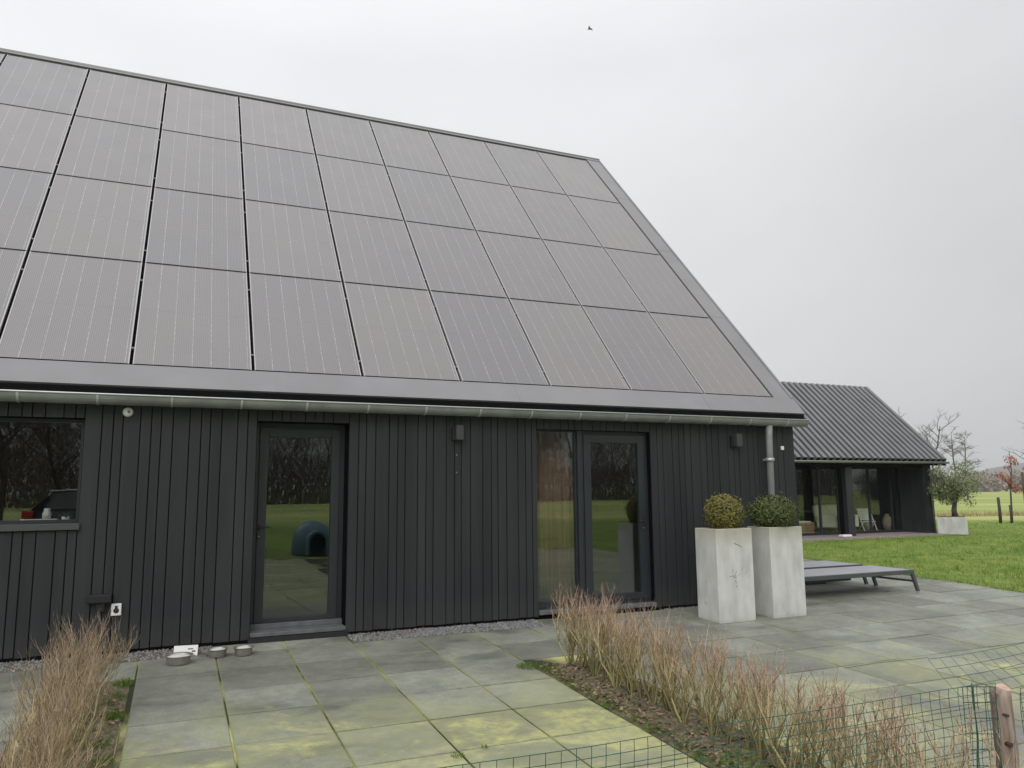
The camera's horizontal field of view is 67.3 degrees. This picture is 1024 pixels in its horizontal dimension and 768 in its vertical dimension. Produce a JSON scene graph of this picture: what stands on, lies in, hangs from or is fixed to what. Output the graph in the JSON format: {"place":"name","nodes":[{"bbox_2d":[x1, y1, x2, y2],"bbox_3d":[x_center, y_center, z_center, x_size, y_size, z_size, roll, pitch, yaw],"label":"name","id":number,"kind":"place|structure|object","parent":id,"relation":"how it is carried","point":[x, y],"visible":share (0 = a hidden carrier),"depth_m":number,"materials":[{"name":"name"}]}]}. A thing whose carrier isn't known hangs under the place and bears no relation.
{"place":"outdoors","nodes":[
{"label":"outdoors","id":0,"kind":"place"},
{"bbox_2d":[20,519,57,519],"bbox_3d":[-5.058,1.464,8.230,0.340,0.039,0.120,3,-9,-23],"label":"white tray","id":1,"kind":"object","parent":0,"point":[38,519],"visible":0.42,"depth_m":8.18,"materials":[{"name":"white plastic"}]},
{"bbox_2d":[42,508,51,518],"bbox_3d":[-4.991,1.391,8.259,0.090,0.110,0.090,3,-9,-23],"label":"white jar","id":2,"kind":"object","parent":1,"relation":"on","point":[46,513],"visible":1,"depth_m":8.23,"materials":[{"name":"white ceramic"}]},
{"bbox_2d":[8,680,129,767],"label":"planting bed","id":3,"kind":"object","parent":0,"point":[114,728],"visible":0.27,"depth_m":5.61,"materials":[{"name":"soil"}]},
{"bbox_2d":[1,740,55,767],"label":"hedge plant","id":4,"kind":"object","parent":3,"relation":"on","point":[42,763],"visible":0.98,"depth_m":3.44,"materials":[{"name":"brown plant"}]},
{"bbox_2d":[0,700,77,767],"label":"hedge plant","id":5,"kind":"object","parent":3,"relation":"on","point":[29,750],"visible":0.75,"depth_m":3.98,"materials":[{"name":"brown plant"}]},
{"bbox_2d":[0,731,83,767],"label":"hedge plant","id":6,"kind":"object","parent":3,"relation":"on","point":[11,765],"visible":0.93,"depth_m":3.54,"materials":[{"name":"brown plant"}]},
{"bbox_2d":[0,682,88,767],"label":"hedge plant","id":7,"kind":"object","parent":3,"relation":"on","point":[63,747],"visible":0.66,"depth_m":4.29,"materials":[{"name":"brown plant"}]},
{"bbox_2d":[1,709,108,767],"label":"hedge plant","id":8,"kind":"object","parent":3,"relation":"on","point":[73,762],"visible":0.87,"depth_m":3.84,"materials":[{"name":"brown plant"}]},
{"bbox_2d":[10,628,101,724],"bbox_3d":[-3.128,2.104,5.290,0.534,0.818,0.706,4,-9,-28],"label":"hedge plant","id":9,"kind":"object","parent":3,"relation":"on","point":[51,673],"visible":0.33,"depth_m":5.28,"materials":[{"name":"brown plant"}]},
{"bbox_2d":[2,667,109,767],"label":"hedge plant","id":10,"kind":"object","parent":3,"relation":"on","point":[62,724],"visible":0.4,"depth_m":4.50,"materials":[{"name":"brown plant"}]},
{"bbox_2d":[4,658,113,767],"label":"hedge plant","id":11,"kind":"object","parent":3,"relation":"on","point":[85,705],"visible":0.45,"depth_m":4.80,"materials":[{"name":"brown plant"}]},
{"bbox_2d":[20,641,104,755],"bbox_3d":[-3.052,2.125,5.198,0.485,0.760,0.637,5,-9,-33],"label":"hedge plant","id":12,"kind":"object","parent":3,"relation":"on","point":[81,680],"visible":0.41,"depth_m":5.16,"materials":[{"name":"brown plant"}]},
{"bbox_2d":[5,649,123,762],"bbox_3d":[-2.966,2.090,4.991,0.740,0.786,0.478,-2,-8,12],"label":"hedge plant","id":13,"kind":"object","parent":3,"relation":"on","point":[58,689],"visible":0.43,"depth_m":4.98,"materials":[{"name":"brown plant"}]},
{"bbox_2d":[0,677,129,767],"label":"hedge plant","id":14,"kind":"object","parent":3,"relation":"on","point":[40,752],"visible":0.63,"depth_m":4.18,"materials":[{"name":"brown plant"}]},
{"bbox_2d":[27,615,108,715],"bbox_3d":[-3.284,2.128,5.565,0.690,0.832,0.577,-5,-9,30],"label":"hedge plant","id":15,"kind":"object","parent":3,"relation":"on","point":[45,672],"visible":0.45,"depth_m":5.53,"materials":[{"name":"brown plant"}]},
{"bbox_2d":[43,605,113,697],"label":"hedge plant","id":16,"kind":"object","parent":3,"relation":"on","point":[87,642],"visible":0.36,"depth_m":5.99,"materials":[{"name":"brown plant"}]},
{"bbox_2d":[31,614,135,723],"bbox_3d":[-3.294,2.133,5.817,0.740,0.873,0.478,-1,-8,6],"label":"hedge plant","id":17,"kind":"object","parent":3,"relation":"on","point":[108,656],"visible":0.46,"depth_m":5.81,"materials":[{"name":"brown plant"}]},
{"bbox_2d":[45,606,138,701],"bbox_3d":[-3.400,2.196,6.174,0.534,0.818,0.706,-7,-10,39],"label":"hedge plant","id":18,"kind":"object","parent":3,"relation":"on","point":[118,652],"visible":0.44,"depth_m":6.21,"materials":[{"name":"brown plant"}]},
{"bbox_2d":[0,559,1023,767],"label":"patio slabs","id":19,"kind":"structure","parent":0,"point":[177,717],"depth_m":6.82,"materials":[{"name":"grey concrete"}]},
{"bbox_2d":[164,652,193,665],"bbox_3d":[-3.278,2.705,7.564,0.270,0.088,0.270,3,-9,-23],"label":"pet bowl","id":20,"kind":"object","parent":19,"relation":"on","point":[178,658],"visible":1,"depth_m":7.50,"materials":[{"name":"metal"}]},
{"bbox_2d":[207,646,227,657],"bbox_3d":[-3.006,2.739,7.854,0.210,0.083,0.210,3,-9,-23],"label":"pet bowl","id":21,"kind":"object","parent":19,"relation":"on","point":[217,652],"visible":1,"depth_m":7.80,"materials":[{"name":"metal"}]},
{"bbox_2d":[233,645,253,655],"bbox_3d":[-2.769,2.749,7.934,0.210,0.083,0.210,3,-9,-23],"label":"pet bowl","id":22,"kind":"object","parent":19,"relation":"on","point":[242,650],"visible":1,"depth_m":7.87,"materials":[{"name":"metal"}]},
{"bbox_2d":[70,661,809,767],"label":"weed tufts","id":23,"kind":"object","parent":19,"relation":"on","point":[125,682],"visible":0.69,"depth_m":5.82,"materials":[{"name":"green plant"}]},
{"bbox_2d":[11,576,1019,767],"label":"fallen leaves","id":24,"kind":"object","parent":19,"relation":"on","point":[607,696],"visible":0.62,"depth_m":6.05,"materials":[{"name":"brown plant"}]},
{"bbox_2d":[439,683,1001,767],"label":"wire fence","id":25,"kind":"object","parent":19,"relation":"on","point":[788,746],"visible":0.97,"depth_m":3.76,"materials":[{"name":"metal"}]},
{"bbox_2d":[695,527,755,623],"bbox_3d":[2.783,2.474,10.053,0.575,1.168,0.447,3,-9,-23],"label":"concrete planter","id":26,"kind":"object","parent":19,"relation":"on","point":[725,577],"visible":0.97,"depth_m":9.87,"materials":[{"name":"concrete"}]},
{"bbox_2d":[703,491,747,528],"bbox_3d":[2.806,1.713,10.177,0.623,0.584,0.587,3,-9,-23],"label":"box ball","id":27,"kind":"object","parent":26,"relation":"on","point":[724,511],"visible":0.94,"depth_m":10.04,"materials":[{"name":"yellow"}]},
{"bbox_2d":[747,526,806,617],"bbox_3d":[3.571,2.514,10.393,0.555,1.168,0.445,3,-9,-23],"label":"concrete planter","id":28,"kind":"object","parent":19,"relation":"on","point":[779,579],"visible":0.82,"depth_m":10.20,"materials":[{"name":"concrete"}]},
{"bbox_2d":[745,491,799,527],"bbox_3d":[3.545,1.756,10.488,0.760,0.592,0.716,3,-9,-23],"label":"box ball","id":29,"kind":"object","parent":28,"relation":"on","point":[770,511],"visible":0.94,"depth_m":10.32,"materials":[{"name":"green plant"}]},
{"bbox_2d":[804,560,867,583],"bbox_3d":[4.718,3.249,13.064,2.660,0.339,0.850,3,-9,-23],"label":"sun lounger","id":30,"kind":"object","parent":19,"relation":"on","point":[818,564],"visible":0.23,"depth_m":13.16,"materials":[{"name":"grey fabric"}]},
{"bbox_2d":[804,565,919,590],"bbox_3d":[5.099,3.114,12.117,2.660,0.339,0.850,3,-9,-23],"label":"sun lounger","id":31,"kind":"object","parent":19,"relation":"on","point":[818,576],"visible":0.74,"depth_m":12.01,"materials":[{"name":"grey metal"}]},
{"bbox_2d":[962,682,1023,767],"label":"wire fence","id":32,"kind":"object","parent":19,"relation":"on","point":[978,765],"visible":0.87,"depth_m":4.31,"materials":[{"name":"green metal"}]},
{"bbox_2d":[989,684,1018,767],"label":"wooden post","id":33,"kind":"object","parent":19,"relation":"on","point":[1006,719],"visible":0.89,"depth_m":4.31,"materials":[{"name":"brown wood"}]},
{"bbox_2d":[846,643,1023,717],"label":"wire fence","id":34,"kind":"object","parent":33,"relation":"attached to","point":[974,668],"visible":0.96,"depth_m":4.75,"materials":[{"name":"metal"}]},
{"bbox_2d":[0,0,1023,476],"label":"sky","id":35,"kind":"structure","parent":0,"point":[843,180],"materials":[{"name":"grey"}]},
{"bbox_2d":[1,558,1023,767],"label":"patio bedding","id":36,"kind":"object","parent":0,"point":[556,660],"visible":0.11,"depth_m":6.25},
{"bbox_2d":[0,606,697,672],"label":"gravel","id":37,"kind":"structure","parent":36,"relation":"on","point":[386,635],"depth_m":8.91,"materials":[{"name":"grey gravel"}]},
{"bbox_2d":[173,645,197,655],"bbox_3d":[-3.341,2.736,7.882,0.230,0.110,0.071,2,-8,-15],"label":"paper card","id":38,"kind":"object","parent":37,"relation":"on","point":[190,648],"visible":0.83,"depth_m":7.88,"materials":[{"name":"white paper"}]},
{"bbox_2d":[537,662,808,767],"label":"planting bed","id":39,"kind":"object","parent":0,"point":[590,679],"visible":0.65,"depth_m":5.92,"materials":[{"name":"soil"}]},
{"bbox_2d":[549,581,582,664],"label":"hedge plant","id":40,"kind":"object","parent":39,"relation":"on","point":[571,637],"visible":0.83,"depth_m":7.53,"materials":[{"name":"brown plant"}]},
{"bbox_2d":[551,584,605,663],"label":"hedge plant","id":41,"kind":"object","parent":39,"relation":"on","point":[575,642],"visible":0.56,"depth_m":7.62,"materials":[{"name":"brown plant"}]},
{"bbox_2d":[559,590,620,675],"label":"hedge plant","id":42,"kind":"object","parent":39,"relation":"on","point":[593,669],"visible":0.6,"depth_m":7.18,"materials":[{"name":"brown plant"}]},
{"bbox_2d":[569,592,619,667],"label":"hedge plant","id":43,"kind":"object","parent":39,"relation":"on","point":[581,657],"visible":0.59,"depth_m":7.42,"materials":[{"name":"brown plant"}]},
{"bbox_2d":[571,588,623,667],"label":"hedge plant","id":44,"kind":"object","parent":39,"relation":"on","point":[584,610],"visible":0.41,"depth_m":7.34,"materials":[{"name":"brown plant"}]},
{"bbox_2d":[592,582,625,678],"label":"hedge plant","id":45,"kind":"object","parent":39,"relation":"on","point":[605,674],"visible":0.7,"depth_m":7.07,"materials":[{"name":"brown plant"}]},
{"bbox_2d":[585,600,634,681],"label":"hedge plant","id":46,"kind":"object","parent":39,"relation":"on","point":[610,664],"visible":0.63,"depth_m":6.98,"materials":[{"name":"brown plant"}]},
{"bbox_2d":[592,606,649,694],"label":"hedge plant","id":47,"kind":"object","parent":39,"relation":"on","point":[628,671],"visible":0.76,"depth_m":6.60,"materials":[{"name":"brown plant"}]},
{"bbox_2d":[589,592,656,686],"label":"hedge plant","id":48,"kind":"object","parent":39,"relation":"on","point":[613,670],"visible":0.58,"depth_m":6.81,"materials":[{"name":"brown plant"}]},
{"bbox_2d":[607,599,664,697],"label":"hedge plant","id":49,"kind":"object","parent":39,"relation":"on","point":[634,673],"visible":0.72,"depth_m":6.46,"materials":[{"name":"brown plant"}]},
{"bbox_2d":[607,607,665,689],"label":"hedge plant","id":50,"kind":"object","parent":39,"relation":"on","point":[626,672],"visible":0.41,"depth_m":6.75,"materials":[{"name":"brown plant"}]},
{"bbox_2d":[622,607,683,703],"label":"hedge plant","id":51,"kind":"object","parent":39,"relation":"on","point":[639,667],"visible":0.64,"depth_m":6.34,"materials":[{"name":"brown plant"}]},
{"bbox_2d":[643,607,691,710],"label":"hedge plant","id":52,"kind":"object","parent":39,"relation":"on","point":[665,703],"visible":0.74,"depth_m":6.19,"materials":[{"name":"brown plant"}]},
{"bbox_2d":[645,630,701,716],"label":"hedge plant","id":53,"kind":"object","parent":39,"relation":"on","point":[665,676],"visible":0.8,"depth_m":6.06,"materials":[{"name":"brown plant"}]},
{"bbox_2d":[661,628,729,724],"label":"hedge plant","id":54,"kind":"object","parent":39,"relation":"on","point":[685,696],"visible":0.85,"depth_m":5.76,"materials":[{"name":"brown plant"}]},
{"bbox_2d":[664,621,735,727],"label":"hedge plant","id":55,"kind":"object","parent":39,"relation":"on","point":[699,705],"visible":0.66,"depth_m":5.80,"materials":[{"name":"brown plant"}]},
{"bbox_2d":[684,624,763,735],"bbox_3d":[1.508,2.137,5.517,0.448,0.849,0.570,2,-8,-17],"label":"hedge plant","id":56,"kind":"object","parent":39,"relation":"on","point":[713,687],"visible":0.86,"depth_m":5.54,"materials":[{"name":"brown plant"}]},
{"bbox_2d":[693,637,758,743],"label":"hedge plant","id":57,"kind":"object","parent":39,"relation":"on","point":[731,728],"visible":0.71,"depth_m":5.42,"materials":[{"name":"brown plant"}]},
{"bbox_2d":[723,644,781,749],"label":"hedge plant","id":58,"kind":"object","parent":39,"relation":"on","point":[745,699],"visible":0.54,"depth_m":5.29,"materials":[{"name":"brown plant"}]},
{"bbox_2d":[726,642,792,759],"bbox_3d":[1.678,2.131,5.167,0.409,0.792,0.364,-1,-8,6],"label":"hedge plant","id":59,"kind":"object","parent":39,"relation":"on","point":[757,744],"visible":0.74,"depth_m":5.16,"materials":[{"name":"brown plant"}]},
{"bbox_2d":[737,653,810,767],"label":"hedge plant","id":60,"kind":"object","parent":39,"relation":"on","point":[778,765],"visible":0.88,"depth_m":5.04,"materials":[{"name":"brown plant"}]},
{"bbox_2d":[755,652,854,767],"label":"hedge plant","id":61,"kind":"object","parent":39,"relation":"on","point":[795,763],"visible":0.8,"depth_m":4.77,"materials":[{"name":"brown plant"}]},
{"bbox_2d":[776,666,862,767],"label":"hedge plant","id":62,"kind":"object","parent":39,"relation":"on","point":[832,744],"visible":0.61,"depth_m":4.61,"materials":[{"name":"brown plant"}]},
{"bbox_2d":[778,664,867,767],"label":"hedge plant","id":63,"kind":"object","parent":39,"relation":"on","point":[811,760],"visible":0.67,"depth_m":4.72,"materials":[{"name":"brown plant"}]},
{"bbox_2d":[816,680,909,767],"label":"hedge plant","id":64,"kind":"object","parent":39,"relation":"on","point":[852,740],"visible":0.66,"depth_m":4.40,"materials":[{"name":"brown plant"}]},
{"bbox_2d":[824,686,905,767],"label":"hedge plant","id":65,"kind":"object","parent":39,"relation":"on","point":[859,757],"visible":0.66,"depth_m":4.32,"materials":[{"name":"brown plant"}]},
{"bbox_2d":[860,684,925,767],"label":"hedge plant","id":66,"kind":"object","parent":39,"relation":"on","point":[893,750],"visible":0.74,"depth_m":4.11,"materials":[{"name":"brown plant"}]},
{"bbox_2d":[870,696,1009,767],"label":"hedge plant","id":67,"kind":"object","parent":39,"relation":"on","point":[921,761],"visible":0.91,"depth_m":3.87,"materials":[{"name":"brown plant"}]},
{"bbox_2d":[861,678,1023,767],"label":"hedge plant","id":68,"kind":"object","parent":39,"relation":"on","point":[963,747],"visible":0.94,"depth_m":4.01,"materials":[{"name":"brown plant"}]},
{"bbox_2d":[839,534,851,537],"bbox_3d":[10.980,5.003,25.338,0.400,0.090,0.240,3,-9,-23],"label":"white pot","id":69,"kind":"object","parent":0,"point":[845,535],"visible":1,"depth_m":25.24,"materials":[{"name":"white ceramic"}]},
{"bbox_2d":[863,520,873,530],"bbox_3d":[13.422,5.264,29.008,0.400,0.500,0.400,3,-9,-23],"label":"clay vase","id":70,"kind":"object","parent":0,"point":[866,525],"visible":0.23,"depth_m":28.88,"materials":[{"name":"beige ceramic"}]},
{"bbox_2d":[802,488,1023,592],"bbox_3d":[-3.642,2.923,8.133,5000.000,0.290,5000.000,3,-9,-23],"label":"ground","id":71,"kind":"structure","parent":0,"point":[986,500],"depth_m":21.50,"materials":[{"name":"green plant"}]},
{"bbox_2d":[0,48,809,662],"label":"barn house","id":72,"kind":"structure","parent":71,"relation":"on","point":[276,370],"depth_m":10.69,"materials":[{"name":"paint"}]},
{"bbox_2d":[0,418,84,531],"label":"window","id":73,"kind":"structure","parent":72,"relation":"in","point":[61,524],"depth_m":7.96,"materials":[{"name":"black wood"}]},
{"bbox_2d":[57,510,74,518],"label":"potted plant","id":74,"kind":"object","parent":72,"relation":"on","point":[67,516],"visible":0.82,"depth_m":8.32,"materials":[{"name":"green plant"}]},
{"bbox_2d":[248,423,347,643],"bbox_3d":[-2.477,1.683,8.980,1.090,2.460,0.390,3,-9,-23],"label":"door","id":75,"kind":"structure","parent":72,"relation":"in","point":[277,629],"depth_m":9.02,"materials":[{"name":"black wood"}]},
{"bbox_2d":[536,432,574,601],"bbox_3d":[0.545,1.806,10.564,0.785,2.420,0.085,3,-9,-23],"label":"curtain","id":76,"kind":"object","parent":72,"relation":"hanging from","point":[555,515],"visible":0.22,"depth_m":10.58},
{"bbox_2d":[539,431,656,614],"bbox_3d":[1.121,1.831,10.453,1.770,2.390,0.210,3,-9,-23],"label":"garden door","id":77,"kind":"structure","parent":72,"relation":"in","point":[587,437],"depth_m":10.62,"materials":[{"name":"black wood"}]},
{"bbox_2d":[781,381,949,535],"bbox_3d":[9.454,2.823,29.658,10.020,5.684,8.586,3,-9,-23],"label":"garden annex","id":78,"kind":"object","parent":71,"relation":"on","point":[853,445],"visible":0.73,"depth_m":27.98,"materials":[{"name":"black metal"}]},
{"bbox_2d":[799,522,814,532],"bbox_3d":[10.231,5.080,27.201,0.700,0.380,0.500,3,-9,-23],"label":"wooden crate","id":79,"kind":"object","parent":78,"relation":"on","point":[806,527],"visible":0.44,"depth_m":27.00,"materials":[{"name":"brown wood"}]},
{"bbox_2d":[795,467,821,534],"bbox_3d":[10.260,4.029,26.687,1.042,2.360,0.070,3,-9,-23],"label":"sliding window","id":80,"kind":"structure","parent":78,"relation":"in","point":[817,476],"depth_m":26.79,"materials":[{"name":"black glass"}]},
{"bbox_2d":[799,510,818,529],"bbox_3d":[11.620,5.254,29.654,1.000,0.730,1.000,3,-9,-23],"label":"round table","id":81,"kind":"object","parent":78,"relation":"on","point":[813,520],"visible":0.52,"depth_m":29.60,"materials":[{"name":"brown wood"}]},
{"bbox_2d":[812,505,837,532],"bbox_3d":[11.537,4.901,28.019,0.980,0.983,0.936,7,-11,-43],"label":"armchair","id":82,"kind":"object","parent":78,"relation":"on","point":[829,521],"visible":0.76,"depth_m":27.66,"materials":[{"name":"white fabric"}]},
{"bbox_2d":[818,467,840,533],"bbox_3d":[11.132,4.074,27.062,0.842,2.360,0.070,3,-9,-23],"label":"sliding window","id":83,"kind":"structure","parent":78,"relation":"in","point":[835,473],"depth_m":27.10,"materials":[{"name":"black glass"}]},
{"bbox_2d":[825,504,858,531],"bbox_3d":[12.087,4.952,28.419,0.980,0.983,0.936,1,-8,-8],"label":"armchair","id":84,"kind":"object","parent":78,"relation":"on","point":[831,509],"visible":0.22,"depth_m":28.61,"materials":[{"name":"white fabric"}]},
{"bbox_2d":[856,467,871,532],"bbox_3d":[12.463,4.142,27.633,0.942,2.360,0.070,3,-9,-23],"label":"sliding window","id":85,"kind":"structure","parent":78,"relation":"in","point":[868,500],"depth_m":27.77,"materials":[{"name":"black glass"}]},
{"bbox_2d":[856,508,876,530],"bbox_3d":[13.043,4.999,28.286,0.488,0.861,0.667,-1,-8,2],"label":"folding chair","id":86,"kind":"object","parent":78,"relation":"on","point":[862,513],"visible":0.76,"depth_m":28.43,"materials":[{"name":"white paint"}]},
{"bbox_2d":[867,467,893,531],"bbox_3d":[13.404,4.190,28.037,1.092,2.360,0.070,3,-9,-23],"label":"sliding window","id":87,"kind":"structure","parent":78,"relation":"in","point":[888,472],"depth_m":28.13,"materials":[{"name":"black metal"}]},
{"bbox_2d":[882,514,890,529],"bbox_3d":[13.970,5.150,28.659,0.340,0.620,0.340,3,-9,-23],"label":"clay vase","id":88,"kind":"object","parent":78,"relation":"on","point":[886,522],"visible":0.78,"depth_m":28.55,"materials":[{"name":"beige ceramic"}]},
{"bbox_2d":[890,468,899,529],"bbox_3d":[14.205,4.278,28.537,0.166,2.290,0.105,3,-9,-23],"label":"curtain","id":89,"kind":"object","parent":78,"relation":"hanging from","point":[893,480],"visible":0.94,"depth_m":28.54,"materials":[{"name":"black fabric"}]},
{"bbox_2d":[889,467,903,531],"bbox_3d":[14.138,4.227,28.352,0.492,2.360,0.070,3,-9,-23],"label":"sliding window","id":90,"kind":"structure","parent":78,"relation":"in","point":[902,528],"depth_m":28.37,"materials":[{"name":"black metal"}]},
{"bbox_2d":[802,532,949,541],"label":"terrace","id":91,"kind":"structure","parent":71,"relation":"on","point":[857,536],"depth_m":26.02,"materials":[{"name":"grey concrete"}]},
{"bbox_2d":[802,520,1023,592],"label":"lawn grass","id":92,"kind":"structure","parent":71,"relation":"on","point":[940,577],"depth_m":18.91,"materials":[{"name":"green plant"}]},
{"bbox_2d":[915,411,957,471],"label":"bare tree","id":93,"kind":"object","parent":71,"relation":"on","point":[938,436],"visible":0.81,"depth_m":81.63,"materials":[{"name":"grey plant"}]},
{"bbox_2d":[937,516,967,534],"bbox_3d":[15.535,4.986,27.165,0.920,0.605,0.920,-5,-9,28],"label":"planter box","id":94,"kind":"object","parent":71,"relation":"on","point":[952,525],"visible":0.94,"depth_m":26.77,"materials":[{"name":"concrete"}]},
{"bbox_2d":[926,458,985,516],"bbox_3d":[15.645,3.690,27.483,1.942,2.097,1.950,3,-9,-23],"label":"olive tree","id":95,"kind":"object","parent":94,"relation":"on","point":[950,489],"visible":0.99,"depth_m":27.23,"materials":[{"name":"green plant"}]},
{"bbox_2d":[939,426,982,499],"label":"bare tree","id":96,"kind":"object","parent":71,"relation":"on","point":[957,448],"visible":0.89,"depth_m":100.13,"materials":[{"name":"grey plant"}]},
{"bbox_2d":[933,466,1023,491],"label":"distant wood","id":97,"kind":"object","parent":71,"relation":"on","point":[986,486],"visible":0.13,"depth_m":278.99,"materials":[{"name":"plant"}]},
{"bbox_2d":[935,509,1023,516],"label":"ditch reeds","id":98,"kind":"object","parent":71,"relation":"on","point":[977,514],"visible":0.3,"depth_m":44.42,"materials":[{"name":"plant"}]},
{"bbox_2d":[996,497,1001,522],"bbox_3d":[22.419,5.822,35.396,0.166,1.206,0.140,3,-9,-23],"label":"fence post","id":99,"kind":"object","parent":71,"relation":"on","point":[999,510],"visible":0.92,"depth_m":35.37,"materials":[{"name":"wood"}]},
{"bbox_2d":[995,453,1022,514],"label":"young tree","id":100,"kind":"object","parent":71,"relation":"on","point":[1014,462],"visible":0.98,"depth_m":36.27,"materials":[{"name":"red plant"}]},
{"bbox_2d":[1009,505,1012,522],"bbox_3d":[22.788,5.962,35.152,0.139,0.857,0.112,3,-9,-23],"label":"fence post","id":101,"kind":"object","parent":71,"relation":"on","point":[1011,515],"visible":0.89,"depth_m":35.13,"materials":[{"name":"wood"}]},
{"bbox_2d":[977,463,1023,487],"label":"hill","id":102,"kind":"structure","parent":0,"point":[1003,470],"depth_m":1076.04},
{"bbox_2d":[1021,472,1023,496],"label":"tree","id":103,"kind":"object","parent":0,"point":[1022,475],"visible":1,"depth_m":35.08,"materials":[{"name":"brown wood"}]}
]}

